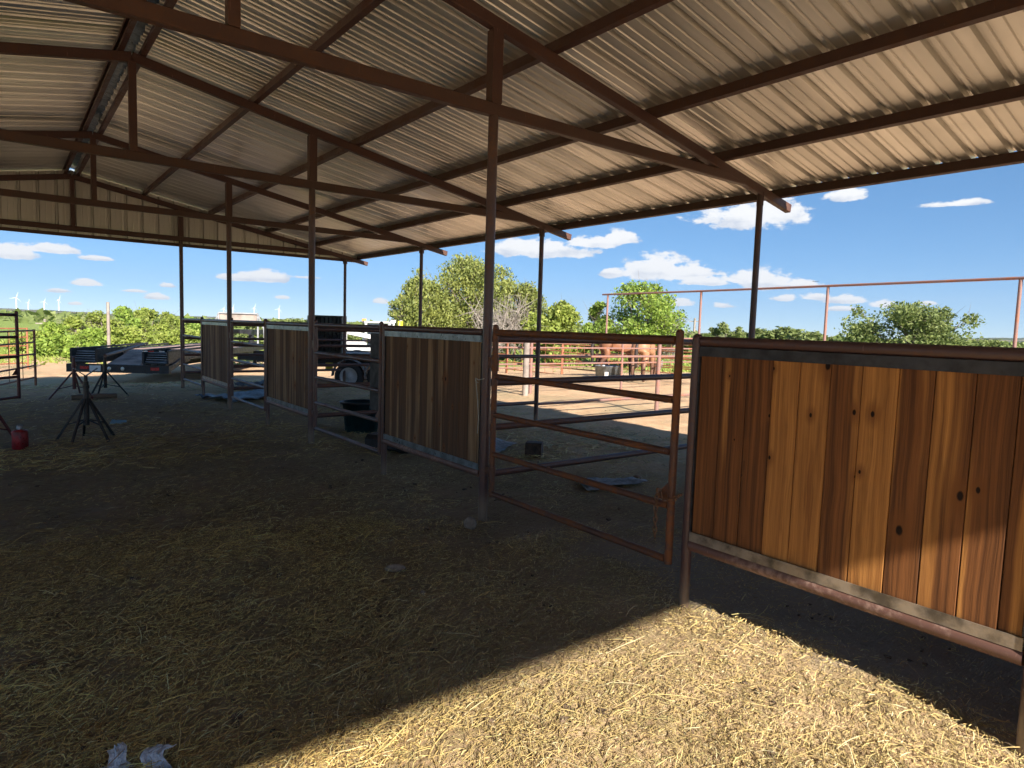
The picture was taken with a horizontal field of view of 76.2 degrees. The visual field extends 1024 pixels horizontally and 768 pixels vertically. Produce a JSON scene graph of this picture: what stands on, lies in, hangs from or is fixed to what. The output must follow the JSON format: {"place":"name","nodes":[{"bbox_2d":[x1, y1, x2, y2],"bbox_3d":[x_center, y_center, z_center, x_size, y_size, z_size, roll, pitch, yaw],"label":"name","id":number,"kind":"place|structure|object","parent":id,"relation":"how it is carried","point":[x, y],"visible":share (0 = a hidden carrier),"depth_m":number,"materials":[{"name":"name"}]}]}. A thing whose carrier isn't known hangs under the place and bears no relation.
{"place":"outdoors","nodes":[
{"label":"outdoors","id":0,"kind":"place"},
{"bbox_2d":[0,308,111,315],"bbox_3d":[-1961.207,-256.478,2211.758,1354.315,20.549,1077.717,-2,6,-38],"label":"hill","id":1,"kind":"structure","parent":0,"point":[9,309],"depth_m":2329.54,"materials":[{"name":"green plant"}]},
{"bbox_2d":[190,316,352,322],"bbox_3d":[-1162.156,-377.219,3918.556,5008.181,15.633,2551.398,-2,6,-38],"label":"hill","id":2,"kind":"structure","parent":0,"point":[214,317],"depth_m":4034.56,"materials":[{"name":"green plant"}]},
{"bbox_2d":[0,318,1023,767],"bbox_3d":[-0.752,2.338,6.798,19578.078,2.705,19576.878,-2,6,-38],"label":"ground","id":3,"kind":"structure","parent":0,"point":[20,494],"depth_m":3.91,"materials":[{"name":"beige soil"}]},
{"bbox_2d":[0,415,10,434],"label":"pipe stand","id":4,"kind":"object","parent":3,"relation":"on","point":[2,420],"visible":0.75,"depth_m":8.02,"materials":[{"name":"black paint"}]},
{"bbox_2d":[0,328,28,368],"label":"corral panel","id":5,"kind":"object","parent":3,"relation":"on","point":[27,348],"visible":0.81,"depth_m":22.60,"materials":[{"name":"orange metal"}]},
{"bbox_2d":[0,329,36,385],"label":"corral panel","id":6,"kind":"object","parent":3,"relation":"on","point":[34,355],"visible":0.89,"depth_m":16.11,"materials":[{"name":"orange metal"}]},
{"bbox_2d":[11,425,28,449],"bbox_3d":[-5.883,0.629,7.804,0.166,0.292,0.166,-2,6,-38],"label":"gas can","id":7,"kind":"object","parent":3,"relation":"on","point":[19,437],"visible":0.96,"depth_m":7.75,"materials":[{"name":"red plastic"}]},
{"bbox_2d":[4,329,41,350],"bbox_3d":[-23.520,-2.058,32.196,3.007,1.772,2.184,2,5,7],"label":"thicket shrub","id":8,"kind":"object","parent":3,"relation":"on","point":[30,336],"visible":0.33,"depth_m":31.60,"materials":[{"name":"green plant"}]},
{"bbox_2d":[29,312,72,355],"bbox_3d":[-21.151,-2.198,29.965,2.112,2.197,2.242,5,6,30],"label":"thicket shrub","id":9,"kind":"object","parent":3,"relation":"on","point":[51,335],"visible":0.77,"depth_m":29.42,"materials":[{"name":"green plant"}]},
{"bbox_2d":[48,356,93,399],"bbox_3d":[-8.332,-0.128,12.561,0.712,0.818,0.746,2,5,1],"label":"pipe stand","id":10,"kind":"object","parent":3,"relation":"on","point":[74,374],"visible":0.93,"depth_m":12.49,"materials":[{"name":"black paint"}]},
{"bbox_2d":[55,313,93,334],"bbox_3d":[-21.612,-2.536,32.195,2.419,2.490,3.385,-2,6,-38],"label":"thicket shrub","id":11,"kind":"object","parent":3,"relation":"on","point":[76,323],"visible":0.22,"depth_m":32.02,"materials":[{"name":"green plant"}]},
{"bbox_2d":[60,323,106,356],"bbox_3d":[-19.339,-1.981,29.572,2.139,1.965,2.383,-2,6,-38],"label":"thicket shrub","id":12,"kind":"object","parent":3,"relation":"on","point":[92,336],"visible":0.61,"depth_m":29.36,"materials":[{"name":"green plant"}]},
{"bbox_2d":[56,368,115,443],"bbox_3d":[-5.522,0.258,8.460,0.675,0.942,0.650,-2,6,-38],"label":"pipe stand","id":13,"kind":"object","parent":3,"relation":"on","point":[86,401],"visible":0.98,"depth_m":8.40,"materials":[{"name":"black paint"}]},
{"bbox_2d":[70,393,116,399],"bbox_3d":[-8.057,0.237,12.570,0.163,0.100,0.760,6,7,43],"label":"ground pipe","id":14,"kind":"object","parent":3,"relation":"on","point":[95,395],"visible":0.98,"depth_m":12.56,"materials":[{"name":"brown metal"}]},
{"bbox_2d":[76,310,128,343],"bbox_3d":[-22.370,-2.894,36.119,2.621,2.424,2.532,1,5,-6],"label":"thicket shrub","id":15,"kind":"object","parent":3,"relation":"on","point":[95,318],"visible":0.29,"depth_m":35.55,"materials":[{"name":"green plant"}]},
{"bbox_2d":[106,302,110,362],"bbox_3d":[-16.273,-1.818,26.340,0.129,2.950,0.129,5,6,36],"label":"utility pole","id":16,"kind":"object","parent":3,"relation":"on","point":[108,322],"visible":0.59,"depth_m":26.25,"materials":[{"name":"grey wood"}]},
{"bbox_2d":[91,356,128,398],"bbox_3d":[-7.998,-0.142,12.873,0.712,0.818,0.679,0,5,-21],"label":"pipe stand","id":17,"kind":"object","parent":3,"relation":"on","point":[105,372],"visible":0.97,"depth_m":12.91,"materials":[{"name":"black paint"}]},
{"bbox_2d":[103,343,144,356],"bbox_3d":[-9.112,-0.830,15.484,0.070,0.090,5.798,0,5,-23],"label":"loose pipe","id":18,"kind":"object","parent":17,"relation":"on","point":[121,350],"visible":1,"depth_m":14.63,"materials":[{"name":"grey metal"}]},
{"bbox_2d":[100,763,127,767],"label":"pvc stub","id":19,"kind":"object","parent":3,"relation":"on","point":[122,766],"visible":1,"depth_m":2.32,"materials":[{"name":"white plastic"}]},
{"bbox_2d":[110,419,126,423],"bbox_3d":[-5.953,0.564,9.868,0.240,0.060,0.103,-2,6,-38],"label":"blue scrap","id":20,"kind":"object","parent":3,"relation":"on","point":[113,421],"visible":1,"depth_m":9.85,"materials":[{"name":"plastic"}]},
{"bbox_2d":[99,305,142,330],"bbox_3d":[-23.035,-3.274,38.048,3.128,2.890,2.552,-2,6,-38],"label":"thicket shrub","id":21,"kind":"object","parent":3,"relation":"on","point":[124,312],"visible":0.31,"depth_m":37.80,"materials":[{"name":"green plant"}]},
{"bbox_2d":[104,325,162,346],"bbox_3d":[-20.215,-2.540,34.977,2.965,2.026,2.820,-1,6,-27],"label":"thicket shrub","id":22,"kind":"object","parent":3,"relation":"on","point":[130,334],"visible":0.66,"depth_m":34.12,"materials":[{"name":"green plant"}]},
{"bbox_2d":[133,307,167,335],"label":"thicket shrub","id":23,"kind":"object","parent":3,"relation":"on","point":[145,315],"visible":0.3,"depth_m":40.74,"materials":[{"name":"green plant"}]},
{"bbox_2d":[66,312,263,373],"bbox_3d":[-11.131,-1.550,23.361,2.620,2.170,11.895,1,5,-6],"label":"gooseneck trailer","id":24,"kind":"object","parent":3,"relation":"on","point":[164,358],"visible":0.65,"depth_m":18.23,"materials":[{"name":"black paint"}]},
{"bbox_2d":[155,309,185,330],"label":"thicket shrub","id":25,"kind":"object","parent":3,"relation":"on","point":[173,322],"visible":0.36,"depth_m":42.85,"materials":[{"name":"green plant"}]},
{"bbox_2d":[155,321,200,344],"bbox_3d":[-19.759,-2.730,38.749,3.458,2.398,2.638,-2,6,-38],"label":"thicket shrub","id":26,"kind":"object","parent":3,"relation":"on","point":[170,337],"visible":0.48,"depth_m":37.95,"materials":[{"name":"green plant"}]},
{"bbox_2d":[175,314,200,334],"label":"thicket shrub","id":27,"kind":"object","parent":3,"relation":"on","point":[194,326],"visible":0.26,"depth_m":45.73,"materials":[{"name":"green plant"}]},
{"bbox_2d":[195,389,263,402],"bbox_3d":[-5.509,0.220,13.569,1.422,0.122,1.566,5,6,33],"label":"tarp","id":28,"kind":"object","parent":3,"relation":"on","point":[256,393],"visible":0.56,"depth_m":13.40,"materials":[{"name":"blue plastic"}]},
{"bbox_2d":[234,326,263,343],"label":"horizon shrub","id":29,"kind":"object","parent":3,"relation":"on","point":[246,335],"visible":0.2,"depth_m":54.91,"materials":[{"name":"green plant"}]},
{"bbox_2d":[234,380,263,385],"bbox_3d":[-5.721,-0.013,15.393,1.339,0.201,0.929,-3,7,-44],"label":"tarp","id":30,"kind":"object","parent":3,"relation":"on","point":[244,384],"visible":0.27,"depth_m":15.01,"materials":[{"name":"blue plastic"}]},
{"bbox_2d":[266,320,307,425],"bbox_3d":[-3.229,0.059,9.367,0.070,1.926,1.795,-2,6,-38],"label":"stall barrier","id":31,"kind":"object","parent":3,"relation":"on","point":[287,366],"visible":0.94,"depth_m":9.29,"materials":[{"name":"wood planks"},{"name":"brown steel"},{"name":"galvanised steel"}]},
{"bbox_2d":[273,317,303,321],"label":"horizon shrub","id":32,"kind":"object","parent":3,"relation":"on","point":[291,320],"visible":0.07,"depth_m":69.74,"materials":[{"name":"green plant"}]},
{"bbox_2d":[237,350,369,382],"bbox_3d":[-5.098,-0.431,18.339,5.200,0.980,2.355,2,5,0],"label":"utility trailer","id":33,"kind":"object","parent":3,"relation":"on","point":[356,374],"visible":0.36,"depth_m":17.27,"materials":[{"name":"black paint"}]},
{"bbox_2d":[307,315,346,352],"bbox_3d":[-4.941,-1.322,17.460,0.910,1.015,0.515,2,5,0],"label":"grapple attachment","id":34,"kind":"object","parent":33,"relation":"on","point":[328,319],"visible":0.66,"depth_m":17.65,"materials":[{"name":"black metal"}]},
{"bbox_2d":[0,339,691,372],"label":"grass","id":35,"kind":"structure","parent":3,"relation":"on","point":[51,360],"depth_m":33.13,"materials":[{"name":"green plant"}]},
{"bbox_2d":[347,332,361,339],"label":"horizon shrub","id":36,"kind":"object","parent":3,"relation":"on","point":[351,337],"visible":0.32,"depth_m":66.05,"materials":[{"name":"green plant"}]},
{"bbox_2d":[340,399,377,433],"bbox_3d":[-2.300,0.492,9.968,0.648,0.462,0.648,-2,6,-38],"label":"feed tub","id":37,"kind":"object","parent":3,"relation":"on","point":[355,423],"visible":0.74,"depth_m":9.75,"materials":[{"name":"black plastic"}]},
{"bbox_2d":[346,319,395,350],"bbox_3d":[-5.982,-1.838,29.401,3.243,2.152,1.945,0,5,-18],"label":"trailer","id":38,"kind":"object","parent":3,"relation":"on","point":[365,335],"visible":0.07,"depth_m":28.57,"materials":[{"name":"white paint"}]},
{"bbox_2d":[365,432,407,453],"bbox_3d":[-1.562,0.761,8.473,0.620,0.200,0.300,4,5,23],"label":"rubber trough","id":39,"kind":"object","parent":3,"relation":"on","point":[371,439],"visible":0.27,"depth_m":8.41,"materials":[{"name":"black rubber"}]},
{"bbox_2d":[388,320,402,325],"bbox_3d":[-4.999,-1.828,26.535,1.040,1.594,0.620,2,5,-3],"label":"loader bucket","id":40,"kind":"object","parent":3,"relation":"on","point":[400,322],"visible":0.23,"depth_m":26.67,"materials":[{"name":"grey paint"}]},
{"bbox_2d":[385,274,463,327],"bbox_3d":[-5.532,-3.845,37.052,4.677,5.273,5.152,4,5,22],"label":"juniper tree","id":41,"kind":"object","parent":3,"relation":"on","point":[406,304],"visible":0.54,"depth_m":36.53,"materials":[{"name":"green plant"}]},
{"bbox_2d":[412,252,527,358],"bbox_3d":[-2.349,-4.683,39.577,7.436,6.691,7.626,2,5,3],"label":"juniper tree","id":42,"kind":"object","parent":3,"relation":"on","point":[469,273],"visible":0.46,"depth_m":37.91,"materials":[{"name":"green plant"}]},
{"bbox_2d":[464,517,476,529],"bbox_3d":[-0.343,1.152,5.365,0.101,0.119,0.114,-1,5,-26],"label":"rock","id":43,"kind":"object","parent":3,"relation":"on","point":[470,523],"visible":0.8,"depth_m":5.33,"materials":[{"name":"stone"}]},
{"bbox_2d":[346,340,594,370],"bbox_3d":[-0.292,-0.702,20.439,10.394,1.852,0.084,-2,6,-38],"label":"pen fence","id":44,"kind":"object","parent":3,"relation":"on","point":[515,367],"visible":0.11,"depth_m":21.52,"materials":[{"name":"brown metal"}]},
{"bbox_2d":[7,410,950,767],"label":"dung crumbs","id":45,"kind":"object","parent":3,"relation":"on","point":[561,718],"visible":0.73,"depth_m":2.98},
{"bbox_2d":[489,438,515,451],"bbox_3d":[-0.335,0.831,8.802,0.548,0.078,0.974,4,5,23],"label":"feed sack","id":46,"kind":"object","parent":3,"relation":"on","point":[501,445],"visible":0.3,"depth_m":8.99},
{"bbox_2d":[456,292,548,360],"bbox_3d":[-0.512,-2.971,35.591,5.378,4.105,5.006,-2,6,-38],"label":"dead tree","id":47,"kind":"object","parent":3,"relation":"on","point":[511,324],"visible":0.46,"depth_m":35.48,"materials":[{"name":"grey wood"}]},
{"bbox_2d":[498,343,506,372],"bbox_3d":[-1.609,-1.288,29.228,0.060,1.550,4.323,-2,6,-40],"label":"corral panel","id":48,"kind":"object","parent":3,"relation":"on","point":[504,354],"visible":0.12,"depth_m":27.63,"materials":[{"name":"orange metal"}]},
{"bbox_2d":[0,0,1023,757],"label":"pole barn","id":49,"kind":"structure","parent":3,"relation":"on","point":[346,130],"depth_m":6.88,"materials":[{"name":"metal"}]},
{"bbox_2d":[0,311,20,400],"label":"pipe gate","id":50,"kind":"structure","parent":49,"relation":"attached to","point":[17,355],"depth_m":10.64,"materials":[{"name":"brown metal"}]},
{"bbox_2d":[182,316,202,386],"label":"pipe gate","id":51,"kind":"structure","parent":49,"relation":"attached to","point":[183,344],"depth_m":14.29,"materials":[{"name":"brown metal"}]},
{"bbox_2d":[201,318,226,398],"bbox_3d":[-5.705,-0.293,12.547,0.070,1.926,1.974,-2,6,-38],"label":"stall barrier","id":52,"kind":"object","parent":49,"relation":"attached to","point":[214,348],"visible":0.94,"depth_m":12.51,"materials":[{"name":"brown wood"}]},
{"bbox_2d":[229,318,266,410],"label":"pipe gate","id":53,"kind":"structure","parent":49,"relation":"attached to","point":[231,333],"depth_m":10.84,"materials":[{"name":"brown metal"}]},
{"bbox_2d":[184,320,343,373],"bbox_3d":[-5.950,-0.894,16.013,3.808,1.210,0.060,-2,6,-38],"label":"pipe divider","id":54,"kind":"object","parent":49,"relation":"attached to","point":[234,354],"visible":0.41,"depth_m":15.66,"materials":[{"name":"brown metal"}]},
{"bbox_2d":[233,323,369,389],"bbox_3d":[-3.529,-0.549,12.903,3.808,1.210,0.060,-2,6,-38],"label":"pipe divider","id":55,"kind":"object","parent":49,"relation":"attached to","point":[318,365],"visible":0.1,"depth_m":12.67,"materials":[{"name":"brown metal"}]},
{"bbox_2d":[311,320,383,454],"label":"pipe gate","id":56,"kind":"structure","parent":49,"relation":"attached to","point":[314,345],"depth_m":7.63,"materials":[{"name":"brown metal"}]},
{"bbox_2d":[370,333,378,410],"bbox_3d":[-1.481,-0.127,7.191,0.035,0.860,0.300,-2,6,-38],"label":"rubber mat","id":57,"kind":"object","parent":56,"relation":"hanging from","point":[374,353],"visible":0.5,"depth_m":7.21,"materials":[{"name":"black rubber"}]},
{"bbox_2d":[317,327,536,417],"bbox_3d":[-1.107,-0.205,9.793,3.808,1.210,0.060,-2,6,-38],"label":"pipe divider","id":58,"kind":"object","parent":49,"relation":"attached to","point":[330,385],"visible":0.27,"depth_m":8.95,"materials":[{"name":"brown metal"}]},
{"bbox_2d":[381,324,482,476],"bbox_3d":[-0.820,0.402,6.273,0.070,1.926,1.838,-2,6,-38],"label":"stall barrier","id":59,"kind":"object","parent":49,"relation":"attached to","point":[429,409],"visible":0.97,"depth_m":6.13,"materials":[{"name":"wood planks"},{"name":"brown steel"},{"name":"galvanised steel"}]},
{"bbox_2d":[475,378,484,432],"bbox_3d":[-0.282,0.182,5.482,0.023,0.474,0.135,-2,6,-38],"label":"twine","id":60,"kind":"object","parent":49,"relation":"attached to","point":[477,400],"visible":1,"depth_m":5.49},
{"bbox_2d":[485,324,683,564],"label":"pipe gate","id":61,"kind":"structure","parent":49,"relation":"attached to","point":[668,489],"depth_m":4.40,"materials":[{"name":"orange metal"}]},
{"bbox_2d":[652,487,658,538],"bbox_3d":[0.889,0.798,4.034,0.029,0.325,0.026,5,6,35],"label":"chain","id":62,"kind":"object","parent":61,"relation":"hanging from","point":[655,513],"visible":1,"depth_m":4.03,"materials":[{"name":"brown metal"}]},
{"bbox_2d":[657,488,682,501],"bbox_3d":[0.949,0.679,3.947,0.034,0.077,0.188,-2,6,-38],"label":"chain","id":63,"kind":"object","parent":61,"relation":"attached to","point":[676,496],"visible":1,"depth_m":3.94,"materials":[{"name":"metal"}]},
{"bbox_2d":[488,335,692,476],"bbox_3d":[1.315,0.139,6.682,3.808,1.210,0.060,-2,6,-38],"label":"pipe divider","id":64,"kind":"object","parent":49,"relation":"attached to","point":[556,421],"visible":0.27,"depth_m":6.19,"materials":[{"name":"brown metal"}]},
{"bbox_2d":[678,334,1023,665],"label":"stall barrier","id":65,"kind":"object","parent":49,"relation":"attached to","point":[884,480],"visible":0.98,"depth_m":3.04,"materials":[{"name":"brown wood"}]},
{"bbox_2d":[0,308,1023,347],"bbox_3d":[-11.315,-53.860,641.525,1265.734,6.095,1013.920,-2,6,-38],"label":"scrub","id":66,"kind":"object","parent":3,"relation":"on","point":[27,316],"visible":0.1,"depth_m":140.11,"materials":[{"name":"green plant"}]},
{"bbox_2d":[0,378,1023,767],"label":"straw","id":67,"kind":"object","parent":3,"relation":"on","point":[214,740],"visible":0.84,"depth_m":3.16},
{"bbox_2d":[107,742,135,767],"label":"plastic scrap","id":68,"kind":"object","parent":67,"relation":"on","point":[114,752],"visible":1,"depth_m":2.35,"materials":[{"name":"white plastic"}]},
{"bbox_2d":[140,744,175,767],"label":"plastic scrap","id":69,"kind":"object","parent":67,"relation":"on","point":[153,754],"visible":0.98,"depth_m":2.37,"materials":[{"name":"white plastic"}]},
{"bbox_2d":[384,564,405,571],"bbox_3d":[-0.782,1.231,4.364,0.143,0.060,0.067,1,5,-13],"label":"rock","id":70,"kind":"object","parent":67,"relation":"on","point":[398,567],"visible":0.91,"depth_m":4.34,"materials":[{"name":"stone"}]},
{"bbox_2d":[493,281,555,354],"bbox_3d":[0.928,-3.627,37.998,4.769,5.050,4.078,2,5,6],"label":"juniper tree","id":71,"kind":"object","parent":3,"relation":"on","point":[525,288],"visible":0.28,"depth_m":37.39,"materials":[{"name":"green plant"}]},
{"bbox_2d":[522,343,529,395],"bbox_3d":[0.328,-0.228,15.496,0.143,1.800,0.150,-2,6,-38],"label":"wood post","id":72,"kind":"object","parent":3,"relation":"on","point":[526,351],"visible":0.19,"depth_m":15.42,"materials":[{"name":"beige wood"}]},
{"bbox_2d":[525,441,542,457],"bbox_3d":[0.287,0.851,8.459,0.210,0.200,0.210,3,5,9],"label":"salt block","id":73,"kind":"object","parent":3,"relation":"on","point":[533,448],"depth_m":8.36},
{"bbox_2d":[506,343,562,373],"bbox_3d":[0.854,-0.953,26.228,0.060,1.550,3.378,-2,6,-39],"label":"corral panel","id":74,"kind":"object","parent":3,"relation":"on","point":[561,350],"visible":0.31,"depth_m":25.66,"materials":[{"name":"orange metal"}]},
{"bbox_2d":[518,298,588,364],"bbox_3d":[2.547,-3.070,37.103,3.945,4.200,4.429,3,5,14],"label":"round tree","id":75,"kind":"object","parent":3,"relation":"on","point":[563,316],"visible":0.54,"depth_m":35.90,"materials":[{"name":"green plant"}]},
{"bbox_2d":[562,344,606,373],"bbox_3d":[2.675,-0.981,24.191,0.060,1.550,2.130,-3,7,-45],"label":"corral panel","id":76,"kind":"object","parent":3,"relation":"on","point":[577,345],"visible":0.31,"depth_m":24.44,"materials":[{"name":"orange metal"}]},
{"bbox_2d":[498,338,692,393],"bbox_3d":[1.991,-0.352,17.222,10.044,1.852,0.084,-2,6,-38],"label":"pen fence","id":77,"kind":"object","parent":3,"relation":"on","point":[531,363],"visible":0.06,"depth_m":17.04,"materials":[{"name":"brown metal"}]},
{"bbox_2d":[582,301,615,360],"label":"mesquite tree","id":78,"kind":"object","parent":3,"relation":"on","point":[595,311],"visible":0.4,"depth_m":36.45,"materials":[{"name":"green plant"}]},
{"bbox_2d":[595,365,620,375],"bbox_3d":[3.220,-0.388,21.801,0.960,0.460,0.960,-2,6,-38],"label":"stock tank","id":79,"kind":"object","parent":3,"relation":"on","point":[607,370],"visible":0.56,"depth_m":21.42,"materials":[{"name":"grey metal"}]},
{"bbox_2d":[581,477,646,489],"bbox_3d":[1.049,1.042,6.941,0.724,0.068,0.332,0,5,-22],"label":"woven sack","id":80,"kind":"object","parent":3,"relation":"on","point":[619,481],"visible":0.78,"depth_m":6.94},
{"bbox_2d":[538,345,691,409],"bbox_3d":[4.255,-0.002,13.989,9.644,1.852,0.084,-2,6,-38],"label":"pen fence","id":81,"kind":"object","parent":3,"relation":"on","point":[658,356],"visible":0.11,"depth_m":12.27,"materials":[{"name":"red metal"}]},
{"bbox_2d":[590,333,655,374],"bbox_3d":[3.887,-0.995,22.528,2.474,1.482,0.606,1,5,-11],"label":"horse","id":82,"kind":"object","parent":3,"relation":"on","point":[607,351],"visible":0.34,"depth_m":22.24},
{"bbox_2d":[585,273,690,367],"bbox_3d":[7.104,-3.367,35.118,5.529,5.418,5.840,-2,6,-38],"label":"mesquite tree","id":83,"kind":"object","parent":3,"relation":"on","point":[654,306],"visible":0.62,"depth_m":34.30,"materials":[{"name":"green plant"}]},
{"bbox_2d":[631,344,655,381],"bbox_3d":[4.360,-0.865,21.336,0.607,1.482,2.474,4,5,26],"label":"horse","id":84,"kind":"object","parent":3,"relation":"on","point":[644,352],"visible":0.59,"depth_m":20.58},
{"bbox_2d":[608,345,691,373],"bbox_3d":[5.830,-1.007,27.849,0.063,1.550,4.710,-2,6,-38],"label":"corral panel","id":85,"kind":"object","parent":3,"relation":"on","point":[670,365],"visible":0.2,"depth_m":27.15,"materials":[{"name":"orange metal"}]},
{"bbox_2d":[644,311,693,367],"bbox_3d":[8.135,-2.288,34.940,2.879,3.364,3.347,5,6,29],"label":"dead tree","id":86,"kind":"object","parent":3,"relation":"on","point":[665,352],"visible":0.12,"depth_m":34.57,"materials":[{"name":"grey wood"}]},
{"bbox_2d":[672,330,692,354],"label":"horizon shrub","id":87,"kind":"object","parent":3,"relation":"on","point":[688,346],"visible":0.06,"depth_m":58.50,"materials":[{"name":"green plant"}]},
{"bbox_2d":[689,318,698,331],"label":"utility pole","id":88,"kind":"object","parent":3,"relation":"on","point":[694,324],"visible":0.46,"depth_m":100.65,"materials":[{"name":"white wood"}]},
{"bbox_2d":[688,331,701,335],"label":"horizon shrub","id":89,"kind":"object","parent":3,"relation":"on","point":[692,334],"visible":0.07,"depth_m":75.38,"materials":[{"name":"green plant"}]},
{"bbox_2d":[708,321,746,337],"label":"mesquite tree","id":90,"kind":"object","parent":3,"relation":"on","point":[723,328],"visible":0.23,"depth_m":58.45,"materials":[{"name":"green plant"}]},
{"bbox_2d":[743,328,771,337],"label":"horizon shrub","id":91,"kind":"object","parent":3,"relation":"on","point":[759,331],"visible":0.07,"depth_m":88.27,"materials":[{"name":"green plant"}]},
{"bbox_2d":[755,326,806,339],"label":"horizon shrub","id":92,"kind":"object","parent":3,"relation":"on","point":[780,332],"visible":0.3,"depth_m":77.82,"materials":[{"name":"green plant"}]},
{"bbox_2d":[784,330,828,340],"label":"horizon shrub","id":93,"kind":"object","parent":3,"relation":"on","point":[811,335],"visible":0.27,"depth_m":67.39,"materials":[{"name":"green plant"}]},
{"bbox_2d":[602,276,1023,369],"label":"tall pipe fence","id":94,"kind":"object","parent":3,"relation":"on","point":[1018,305],"visible":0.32,"depth_m":16.62,"materials":[{"name":"orange metal"}]},
{"bbox_2d":[828,325,875,340],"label":"oak tree","id":95,"kind":"object","parent":3,"relation":"on","point":[831,338],"visible":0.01,"depth_m":44.62,"materials":[{"name":"green plant"}]},
{"bbox_2d":[834,300,989,345],"bbox_3d":[25.456,-2.907,40.870,8.197,4.644,8.198,-2,6,-38],"label":"oak tree","id":96,"kind":"object","parent":3,"relation":"on","point":[913,323],"visible":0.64,"depth_m":39.20,"materials":[{"name":"green plant"}]},
{"bbox_2d":[966,339,1021,347],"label":"horizon shrub","id":97,"kind":"object","parent":3,"relation":"on","point":[994,343],"visible":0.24,"depth_m":71.60,"materials":[{"name":"green plant"}]},
{"bbox_2d":[0,151,1023,338],"label":"sky","id":98,"kind":"structure","parent":0,"point":[968,224],"materials":[{"name":"blue"}]},
{"bbox_2d":[951,337,1023,342],"bbox_3d":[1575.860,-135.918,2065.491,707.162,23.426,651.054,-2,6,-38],"label":"hill","id":99,"kind":"structure","parent":0,"point":[1010,339],"depth_m":2012.41,"materials":[{"name":"green plant"}]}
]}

